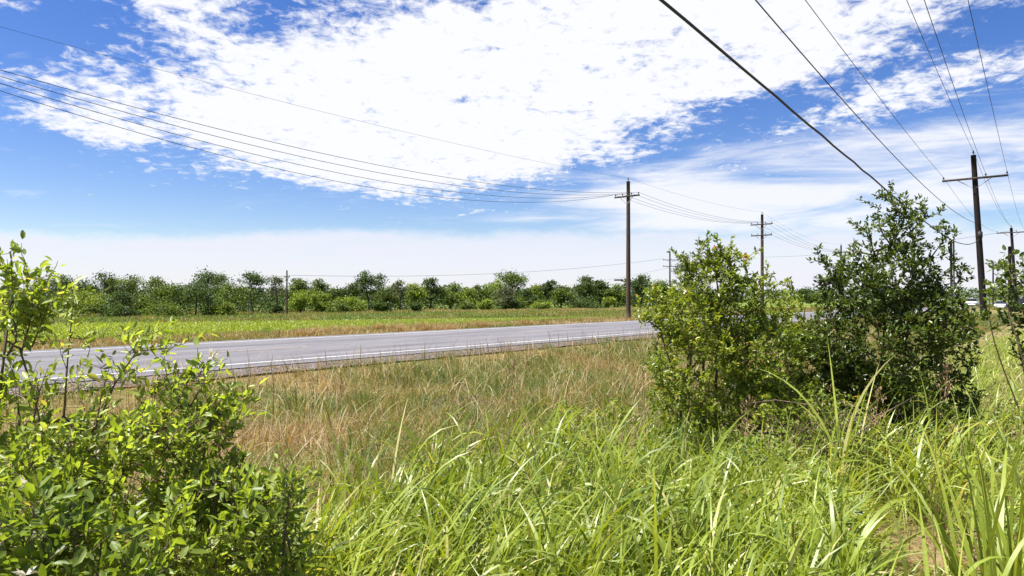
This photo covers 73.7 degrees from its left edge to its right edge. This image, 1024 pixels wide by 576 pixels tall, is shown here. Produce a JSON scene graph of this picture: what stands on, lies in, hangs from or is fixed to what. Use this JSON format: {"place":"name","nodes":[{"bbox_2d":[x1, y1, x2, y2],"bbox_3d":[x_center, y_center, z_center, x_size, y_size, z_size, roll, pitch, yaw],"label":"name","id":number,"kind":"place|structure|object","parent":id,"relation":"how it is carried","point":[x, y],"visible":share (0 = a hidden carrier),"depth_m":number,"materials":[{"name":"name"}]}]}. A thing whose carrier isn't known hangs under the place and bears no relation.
{"place":"outdoors","nodes":[
{"label":"outdoors","id":0,"kind":"place"},
{"bbox_2d":[0,316,622,340],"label":"field","id":1,"kind":"structure","parent":0,"point":[159,330],"depth_m":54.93,"materials":[{"name":"green plant"}]},
{"bbox_2d":[0,302,1007,386],"bbox_3d":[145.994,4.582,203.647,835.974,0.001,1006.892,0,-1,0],"label":"road","id":2,"kind":"structure","parent":0,"point":[383,342],"depth_m":19.98,"materials":[{"name":"grey asphalt"}]},
{"bbox_2d":[20,310,925,380],"bbox_3d":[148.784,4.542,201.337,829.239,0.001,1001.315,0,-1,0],"label":"road marking","id":3,"kind":"object","parent":2,"relation":"on","point":[373,353],"visible":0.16,"depth_m":17.07,"materials":[{"name":"white paint"}]},
{"bbox_2d":[0,299,1023,575],"bbox_3d":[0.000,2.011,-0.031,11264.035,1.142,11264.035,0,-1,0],"label":"ground","id":4,"kind":"structure","parent":0,"point":[906,535],"depth_m":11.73,"materials":[{"name":"beige plant"}]},
{"bbox_2d":[0,230,101,575],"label":"shrub","id":5,"kind":"object","parent":4,"relation":"on","point":[22,316],"visible":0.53,"depth_m":2.50,"materials":[{"name":"green plant"}]},
{"bbox_2d":[29,274,96,294],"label":"tree","id":6,"kind":"object","parent":4,"relation":"on","point":[64,282],"visible":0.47,"depth_m":103.18,"materials":[{"name":"green plant"}]},
{"bbox_2d":[48,307,94,317],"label":"bush","id":7,"kind":"object","parent":4,"relation":"on","point":[74,314],"visible":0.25,"depth_m":88.40,"materials":[{"name":"green plant"}]},
{"bbox_2d":[41,278,110,311],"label":"tree","id":8,"kind":"object","parent":4,"relation":"on","point":[89,300],"visible":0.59,"depth_m":91.48,"materials":[{"name":"green plant"}]},
{"bbox_2d":[70,268,125,310],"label":"tree","id":9,"kind":"object","parent":4,"relation":"on","point":[102,276],"visible":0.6,"depth_m":105.17,"materials":[{"name":"green plant"}]},
{"bbox_2d":[0,466,208,575],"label":"shrub","id":10,"kind":"object","parent":4,"relation":"on","point":[62,547],"visible":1,"depth_m":1.50,"materials":[{"name":"green plant"}]},
{"bbox_2d":[98,288,136,311],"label":"tree","id":11,"kind":"object","parent":4,"relation":"on","point":[113,300],"visible":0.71,"depth_m":100.16,"materials":[{"name":"green plant"}]},
{"bbox_2d":[95,302,146,317],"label":"bush","id":12,"kind":"object","parent":4,"relation":"on","point":[122,311],"visible":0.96,"depth_m":91.36,"materials":[{"name":"green plant"}]},
{"bbox_2d":[99,274,144,304],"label":"tree","id":13,"kind":"object","parent":4,"relation":"on","point":[131,284],"visible":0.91,"depth_m":105.74,"materials":[{"name":"green plant"}]},
{"bbox_2d":[0,285,268,575],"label":"shrub","id":14,"kind":"object","parent":4,"relation":"on","point":[122,447],"visible":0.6,"depth_m":2.25,"materials":[{"name":"green plant"}]},
{"bbox_2d":[125,291,161,314],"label":"tree","id":15,"kind":"object","parent":4,"relation":"on","point":[142,301],"visible":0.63,"depth_m":101.74,"materials":[{"name":"green plant"}]},
{"bbox_2d":[136,275,172,313],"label":"tree","id":16,"kind":"object","parent":4,"relation":"on","point":[155,281],"visible":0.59,"depth_m":106.22,"materials":[{"name":"green plant"}]},
{"bbox_2d":[138,301,198,316],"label":"bush","id":17,"kind":"object","parent":4,"relation":"on","point":[169,308],"visible":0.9,"depth_m":92.59,"materials":[{"name":"green plant"}]},
{"bbox_2d":[148,280,195,305],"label":"tree","id":18,"kind":"object","parent":4,"relation":"on","point":[166,291],"visible":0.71,"depth_m":104.14,"materials":[{"name":"green plant"}]},
{"bbox_2d":[171,275,223,314],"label":"tree","id":19,"kind":"object","parent":4,"relation":"on","point":[196,287],"visible":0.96,"depth_m":97.93,"materials":[{"name":"green plant"}]},
{"bbox_2d":[197,304,218,315],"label":"bush","id":20,"kind":"object","parent":4,"relation":"on","point":[211,310],"visible":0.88,"depth_m":97.21,"materials":[{"name":"green plant"}]},
{"bbox_2d":[190,265,234,308],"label":"tree","id":21,"kind":"object","parent":4,"relation":"on","point":[212,278],"visible":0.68,"depth_m":111.90,"materials":[{"name":"green plant"}]},
{"bbox_2d":[214,301,240,315],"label":"bush","id":22,"kind":"object","parent":4,"relation":"on","point":[225,308],"visible":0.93,"depth_m":97.36,"materials":[{"name":"green plant"}]},
{"bbox_2d":[139,443,321,575],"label":"shrub","id":23,"kind":"object","parent":4,"relation":"on","point":[255,522],"visible":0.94,"depth_m":2.02,"materials":[{"name":"green plant"}]},
{"bbox_2d":[212,279,252,314],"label":"tree","id":24,"kind":"object","parent":4,"relation":"on","point":[239,293],"visible":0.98,"depth_m":105.93,"materials":[{"name":"green plant"}]},
{"bbox_2d":[236,269,269,311],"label":"tree","id":25,"kind":"object","parent":4,"relation":"on","point":[256,281],"visible":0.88,"depth_m":117.62,"materials":[{"name":"green plant"}]},
{"bbox_2d":[266,275,285,303],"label":"tree","id":26,"kind":"object","parent":4,"relation":"on","point":[273,290],"visible":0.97,"depth_m":121.79,"materials":[{"name":"green plant"}]},
{"bbox_2d":[266,302,285,313],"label":"bush","id":27,"kind":"object","parent":4,"relation":"on","point":[275,309],"visible":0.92,"depth_m":105.56,"materials":[{"name":"green plant"}]},
{"bbox_2d":[285,277,310,311],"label":"tree","id":28,"kind":"object","parent":4,"relation":"on","point":[299,285],"visible":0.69,"depth_m":129.57,"materials":[{"name":"green plant"}]},
{"bbox_2d":[284,289,313,312],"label":"tree","id":29,"kind":"object","parent":4,"relation":"on","point":[299,301],"visible":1,"depth_m":118.19,"materials":[{"name":"green plant"}]},
{"bbox_2d":[284,325,323,336],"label":"grass tussock","id":30,"kind":"object","parent":4,"relation":"on","point":[305,332],"depth_m":32.07,"materials":[{"name":"beige plant"}]},
{"bbox_2d":[305,278,330,310],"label":"tree","id":31,"kind":"object","parent":4,"relation":"on","point":[317,286],"visible":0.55,"depth_m":129.19,"materials":[{"name":"green plant"}]},
{"bbox_2d":[310,291,332,311],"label":"tree","id":32,"kind":"object","parent":4,"relation":"on","point":[319,300],"visible":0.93,"depth_m":121.28,"materials":[{"name":"green plant"}]},
{"bbox_2d":[322,285,346,305],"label":"tree","id":33,"kind":"object","parent":4,"relation":"on","point":[336,293],"visible":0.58,"depth_m":127.73,"materials":[{"name":"green plant"}]},
{"bbox_2d":[324,299,351,312],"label":"bush","id":34,"kind":"object","parent":4,"relation":"on","point":[338,306],"visible":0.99,"depth_m":116.61,"materials":[{"name":"green plant"}]},
{"bbox_2d":[330,294,368,311],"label":"bush","id":35,"kind":"object","parent":4,"relation":"on","point":[355,304],"visible":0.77,"depth_m":122.86,"materials":[{"name":"green plant"}]},
{"bbox_2d":[341,282,362,299],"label":"tree","id":36,"kind":"object","parent":4,"relation":"on","point":[352,289],"visible":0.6,"depth_m":134.90,"materials":[{"name":"green plant"}]},
{"bbox_2d":[347,269,389,309],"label":"tree","id":37,"kind":"object","parent":4,"relation":"on","point":[365,281],"visible":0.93,"depth_m":138.63,"materials":[{"name":"green plant"}]},
{"bbox_2d":[318,410,422,554],"bbox_3d":[-0.778,1.211,3.588,0.666,1.083,0.570,0,-1,0],"label":"grass clump","id":38,"kind":"object","parent":4,"relation":"on","point":[348,483],"visible":0.34,"depth_m":3.53,"materials":[{"name":"green plant"}]},
{"bbox_2d":[320,473,437,575],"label":"grass clump","id":39,"kind":"object","parent":4,"relation":"on","point":[363,555],"visible":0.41,"depth_m":2.89,"materials":[{"name":"green plant"}]},
{"bbox_2d":[365,299,393,312],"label":"bush","id":40,"kind":"object","parent":4,"relation":"on","point":[377,305],"visible":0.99,"depth_m":122.92,"materials":[{"name":"green plant"}]},
{"bbox_2d":[373,284,399,304],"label":"tree","id":41,"kind":"object","parent":4,"relation":"on","point":[385,296],"visible":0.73,"depth_m":144.07,"materials":[{"name":"green plant"}]},
{"bbox_2d":[384,278,415,309],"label":"tree","id":42,"kind":"object","parent":4,"relation":"on","point":[396,288],"visible":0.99,"depth_m":141.65,"materials":[{"name":"green plant"}]},
{"bbox_2d":[405,283,428,302],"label":"tree","id":43,"kind":"object","parent":4,"relation":"on","point":[419,294],"visible":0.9,"depth_m":144.34,"materials":[{"name":"green plant"}]},
{"bbox_2d":[0,308,837,351],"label":"verge grass","id":44,"kind":"structure","parent":4,"relation":"on","point":[178,338],"depth_m":35.70,"materials":[{"name":"plant"}]},
{"bbox_2d":[416,276,447,308],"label":"tree","id":45,"kind":"object","parent":4,"relation":"on","point":[426,282],"visible":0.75,"depth_m":156.91,"materials":[{"name":"green plant"}]},
{"bbox_2d":[439,281,468,308],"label":"tree","id":46,"kind":"object","parent":4,"relation":"on","point":[451,299],"visible":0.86,"depth_m":157.41,"materials":[{"name":"green plant"}]},
{"bbox_2d":[456,299,477,309],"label":"bush","id":47,"kind":"object","parent":4,"relation":"on","point":[464,305],"visible":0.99,"depth_m":142.76,"materials":[{"name":"green plant"}]},
{"bbox_2d":[456,287,482,304],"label":"tree","id":48,"kind":"object","parent":4,"relation":"on","point":[469,294],"visible":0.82,"depth_m":155.77,"materials":[{"name":"green plant"}]},
{"bbox_2d":[348,436,593,575],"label":"grass clump","id":49,"kind":"object","parent":4,"relation":"on","point":[509,500],"visible":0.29,"depth_m":3.15,"materials":[{"name":"green plant"}]},
{"bbox_2d":[424,383,517,419],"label":"clump","id":50,"kind":"object","parent":4,"relation":"on","point":[446,395],"visible":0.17,"depth_m":11.21,"materials":[{"name":"green plant"}]},
{"bbox_2d":[465,283,496,302],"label":"tree","id":51,"kind":"object","parent":4,"relation":"on","point":[484,293],"visible":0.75,"depth_m":164.29,"materials":[{"name":"green plant"}]},
{"bbox_2d":[477,298,495,309],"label":"bush","id":52,"kind":"object","parent":4,"relation":"on","point":[486,304],"visible":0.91,"depth_m":145.54,"materials":[{"name":"green plant"}]},
{"bbox_2d":[1,307,979,396],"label":"gravel shoulder","id":53,"kind":"object","parent":4,"relation":"on","point":[312,365],"visible":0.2,"depth_m":14.80},
{"bbox_2d":[0,304,1007,323],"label":"weedy grass","id":54,"kind":"structure","parent":4,"relation":"on","point":[462,313],"depth_m":96.49,"materials":[{"name":"green plant"}]},
{"bbox_2d":[490,284,524,309],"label":"tree","id":55,"kind":"object","parent":4,"relation":"on","point":[503,298],"visible":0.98,"depth_m":154.47,"materials":[{"name":"green plant"}]},
{"bbox_2d":[489,270,530,293],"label":"tree","id":56,"kind":"object","parent":4,"relation":"on","point":[511,278],"visible":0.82,"depth_m":178.44,"materials":[{"name":"green plant"}]},
{"bbox_2d":[494,296,528,308],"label":"bush","id":57,"kind":"object","parent":4,"relation":"on","point":[519,304],"visible":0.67,"depth_m":156.59,"materials":[{"name":"green plant"}]},
{"bbox_2d":[0,282,1023,314],"bbox_3d":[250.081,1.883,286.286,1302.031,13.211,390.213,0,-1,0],"label":"distant wood","id":58,"kind":"object","parent":4,"relation":"on","point":[258,302],"visible":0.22,"depth_m":161.60,"materials":[{"name":"green plant"}]},
{"bbox_2d":[505,358,520,445],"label":"seed stalk","id":59,"kind":"object","parent":4,"relation":"on","point":[511,389],"visible":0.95,"depth_m":5.15,"materials":[{"name":"brown plant"}]},
{"bbox_2d":[516,287,538,307],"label":"tree","id":60,"kind":"object","parent":4,"relation":"on","point":[528,298],"visible":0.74,"depth_m":160.98,"materials":[{"name":"green plant"}]},
{"bbox_2d":[528,283,543,303],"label":"tree","id":61,"kind":"object","parent":4,"relation":"on","point":[535,291],"visible":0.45,"depth_m":171.88,"materials":[{"name":"green plant"}]},
{"bbox_2d":[529,300,552,309],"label":"bush","id":62,"kind":"object","parent":4,"relation":"on","point":[541,305],"visible":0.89,"depth_m":154.09,"materials":[{"name":"green plant"}]},
{"bbox_2d":[539,279,556,299],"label":"tree","id":63,"kind":"object","parent":4,"relation":"on","point":[547,291],"visible":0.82,"depth_m":179.67,"materials":[{"name":"green plant"}]},
{"bbox_2d":[93,332,1023,575],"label":"weeds","id":64,"kind":"object","parent":4,"relation":"on","point":[809,461],"visible":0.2,"depth_m":4.55,"materials":[{"name":"green plant"}]},
{"bbox_2d":[94,324,1023,575],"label":"tall grass","id":65,"kind":"structure","parent":4,"relation":"on","point":[738,547],"depth_m":3.42,"materials":[{"name":"green plant"}]},
{"bbox_2d":[549,285,576,307],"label":"tree","id":66,"kind":"object","parent":4,"relation":"on","point":[559,293],"visible":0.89,"depth_m":175.90,"materials":[{"name":"green plant"}]},
{"bbox_2d":[484,480,648,575],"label":"grass clump","id":67,"kind":"object","parent":4,"relation":"on","point":[601,544],"visible":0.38,"depth_m":2.87,"materials":[{"name":"green plant"}]},
{"bbox_2d":[563,294,607,308],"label":"bush","id":68,"kind":"object","parent":4,"relation":"on","point":[581,303],"visible":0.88,"depth_m":167.44,"materials":[{"name":"green plant"}]},
{"bbox_2d":[569,274,602,296],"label":"tree","id":69,"kind":"object","parent":4,"relation":"on","point":[587,284],"visible":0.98,"depth_m":191.00,"materials":[{"name":"green plant"}]},
{"bbox_2d":[547,394,638,478],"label":"weed bush","id":70,"kind":"object","parent":4,"relation":"on","point":[608,410],"visible":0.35,"depth_m":5.57,"materials":[{"name":"green plant"}]},
{"bbox_2d":[592,279,611,302],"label":"tree","id":71,"kind":"object","parent":4,"relation":"on","point":[601,283],"visible":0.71,"depth_m":196.38,"materials":[{"name":"green plant"}]},
{"bbox_2d":[601,296,617,307],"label":"bush","id":72,"kind":"object","parent":4,"relation":"on","point":[609,300],"visible":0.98,"depth_m":174.33,"materials":[{"name":"green plant"}]},
{"bbox_2d":[517,428,706,545],"bbox_3d":[0.546,1.256,3.678,1.136,0.977,0.890,-1,-1,43],"label":"grass clump","id":73,"kind":"object","parent":4,"relation":"on","point":[658,518],"visible":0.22,"depth_m":3.73,"materials":[{"name":"green plant"}]},
{"bbox_2d":[601,283,634,306],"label":"tree","id":74,"kind":"object","parent":4,"relation":"on","point":[615,293],"visible":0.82,"depth_m":194.75,"materials":[{"name":"green plant"}]},
{"bbox_2d":[614,178,639,318],"bbox_3d":[10.201,-3.331,60.011,2.500,12.760,0.513,-1,-1,39],"label":"utility pole","id":75,"kind":"object","parent":4,"relation":"on","point":[628,282],"visible":0.98,"depth_m":59.92,"materials":[{"name":"brown wood"}]},
{"bbox_2d":[2,91,611,201],"bbox_3d":[-12.557,-9.562,34.428,0.024,7.325,68.235,-1,-1,40],"label":"power line","id":76,"kind":"object","parent":75,"relation":"attached to","point":[251,162],"visible":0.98,"depth_m":33.20,"materials":[{"name":"metal"}]},
{"bbox_2d":[0,83,619,197],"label":"power line","id":77,"kind":"object","parent":75,"relation":"attached to","point":[255,154],"visible":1,"depth_m":32.74,"materials":[{"name":"metal"}]},
{"bbox_2d":[0,76,626,194],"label":"power line","id":78,"kind":"object","parent":75,"relation":"attached to","point":[262,147],"visible":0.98,"depth_m":31.92,"materials":[{"name":"metal"}]},
{"bbox_2d":[2,27,624,177],"bbox_3d":[-11.287,-9.859,34.159,0.012,1.209,67.516,-1,-1,40],"label":"power line","id":79,"kind":"object","parent":75,"relation":"attached to","point":[269,98],"visible":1,"depth_m":32.66,"materials":[{"name":"metal"}]},
{"bbox_2d":[1,70,634,192],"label":"power line","id":80,"kind":"object","parent":75,"relation":"attached to","point":[279,143],"visible":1,"depth_m":31.92,"materials":[{"name":"metal"}]},
{"bbox_2d":[621,273,651,304],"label":"tree","id":81,"kind":"object","parent":4,"relation":"on","point":[639,283],"visible":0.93,"depth_m":195.93,"materials":[{"name":"green plant"}]},
{"bbox_2d":[647,279,668,303],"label":"tree","id":82,"kind":"object","parent":4,"relation":"on","point":[663,285],"visible":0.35,"depth_m":207.63,"materials":[{"name":"green plant"}]},
{"bbox_2d":[668,252,700,309],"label":"tree","id":83,"kind":"object","parent":4,"relation":"on","point":[680,266],"visible":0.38,"depth_m":147.79,"materials":[{"name":"green plant"}]},
{"bbox_2d":[633,230,807,462],"bbox_3d":[2.052,0.621,6.787,1.701,2.410,1.248,0,-1,0],"label":"shrub","id":84,"kind":"object","parent":4,"relation":"on","point":[729,343],"visible":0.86,"depth_m":6.63,"materials":[{"name":"green plant"}]},
{"bbox_2d":[644,421,798,473],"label":"bush","id":85,"kind":"object","parent":4,"relation":"on","point":[690,435],"visible":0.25,"depth_m":5.63,"materials":[{"name":"green plant"}]},
{"bbox_2d":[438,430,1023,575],"bbox_3d":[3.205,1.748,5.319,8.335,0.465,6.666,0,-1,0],"label":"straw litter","id":86,"kind":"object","parent":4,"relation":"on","point":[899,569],"visible":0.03,"depth_m":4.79,"materials":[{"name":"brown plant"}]},
{"bbox_2d":[736,395,755,497],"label":"seed stalk","id":87,"kind":"object","parent":4,"relation":"on","point":[745,432],"visible":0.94,"depth_m":4.37,"materials":[{"name":"brown plant"}]},
{"bbox_2d":[750,212,772,311],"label":"utility pole","id":88,"kind":"object","parent":4,"relation":"on","point":[762,224],"visible":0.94,"depth_m":83.94,"materials":[{"name":"brown wood"}]},
{"bbox_2d":[732,276,839,438],"bbox_3d":[3.290,0.866,8.185,1.277,2.009,0.910,0,-1,0],"label":"shrub","id":89,"kind":"object","parent":4,"relation":"on","point":[804,377],"visible":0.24,"depth_m":8.05,"materials":[{"name":"green plant"}]},
{"bbox_2d":[793,285,817,304],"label":"tree","id":90,"kind":"object","parent":4,"relation":"on","point":[805,292],"visible":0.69,"depth_m":250.08,"materials":[{"name":"green plant"}]},
{"bbox_2d":[719,479,908,563],"bbox_3d":[1.548,1.355,3.834,1.089,0.829,1.196,-1,-1,37],"label":"grass clump","id":91,"kind":"object","parent":4,"relation":"on","point":[797,511],"visible":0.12,"depth_m":3.64,"materials":[{"name":"green plant"}]},
{"bbox_2d":[754,381,900,445],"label":"bush","id":92,"kind":"object","parent":4,"relation":"on","point":[800,408],"visible":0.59,"depth_m":6.15,"materials":[{"name":"green plant"}]},
{"bbox_2d":[733,381,939,492],"bbox_3d":[2.864,1.402,5.971,1.808,1.181,1.124,0,-1,6],"label":"clump","id":93,"kind":"object","parent":4,"relation":"on","point":[828,424],"visible":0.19,"depth_m":5.89,"materials":[{"name":"green plant"}]},
{"bbox_2d":[760,339,913,493],"bbox_3d":[2.784,1.071,5.804,1.218,1.310,1.026,0,-1,0],"label":"grass clump","id":94,"kind":"object","parent":4,"relation":"on","point":[848,438],"visible":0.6,"depth_m":5.65,"materials":[{"name":"green plant"}]},
{"bbox_2d":[864,387,888,518],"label":"seed stalk","id":95,"kind":"object","parent":4,"relation":"on","point":[876,391],"visible":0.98,"depth_m":4.76,"materials":[{"name":"brown plant"}]},
{"bbox_2d":[799,423,959,503],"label":"bush","id":96,"kind":"object","parent":4,"relation":"on","point":[881,438],"visible":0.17,"depth_m":5.80,"materials":[{"name":"green plant"}]},
{"bbox_2d":[802,180,985,449],"bbox_3d":[4.213,0.304,7.602,1.868,3.014,1.467,0,-1,0],"label":"shrub","id":97,"kind":"object","parent":4,"relation":"on","point":[896,316],"visible":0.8,"depth_m":7.42,"materials":[{"name":"green plant"}]},
{"bbox_2d":[809,415,1023,523],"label":"grass clump","id":98,"kind":"object","parent":4,"relation":"on","point":[952,479],"visible":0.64,"depth_m":5.14,"materials":[{"name":"green plant"}]},
{"bbox_2d":[837,392,1023,575],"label":"grass clump","id":99,"kind":"object","parent":4,"relation":"on","point":[995,566],"visible":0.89,"depth_m":3.07,"materials":[{"name":"green plant"}]},
{"bbox_2d":[934,358,957,504],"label":"seed stalk","id":100,"kind":"object","parent":4,"relation":"on","point":[946,366],"visible":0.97,"depth_m":4.91,"materials":[{"name":"brown plant"}]},
{"bbox_2d":[942,150,1008,321],"bbox_3d":[30.464,-3.205,44.847,3.600,11.654,0.866,-1,-1,40],"label":"utility pole","id":101,"kind":"object","parent":4,"relation":"on","point":[974,178],"visible":0.94,"depth_m":44.65,"materials":[{"name":"brown wood"}]},
{"bbox_2d":[659,0,978,244],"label":"cable","id":102,"kind":"object","parent":101,"relation":"attached to","point":[688,22],"visible":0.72,"depth_m":11.96,"materials":[{"name":"metal"}]},
{"bbox_2d":[755,0,977,223],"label":"cable","id":103,"kind":"object","parent":101,"relation":"attached to","point":[838,94],"visible":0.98,"depth_m":15.79,"materials":[{"name":"metal"}]},
{"bbox_2d":[805,0,942,176],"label":"power line","id":104,"kind":"object","parent":101,"relation":"attached to","point":[862,75],"visible":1,"depth_m":22.70,"materials":[{"name":"metal"}]},
{"bbox_2d":[954,244,1023,423],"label":"shrub","id":105,"kind":"object","parent":4,"relation":"on","point":[1004,265],"visible":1,"depth_m":6.63,"materials":[{"name":"green plant"}]},
{"bbox_2d":[996,226,1023,310],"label":"utility pole","id":106,"kind":"object","parent":4,"relation":"on","point":[1011,232],"visible":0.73,"depth_m":89.96,"materials":[{"name":"brown wood"}]},
{"bbox_2d":[0,0,1023,298],"label":"sky","id":107,"kind":"structure","parent":0,"point":[627,89],"materials":[{"name":"blue"}]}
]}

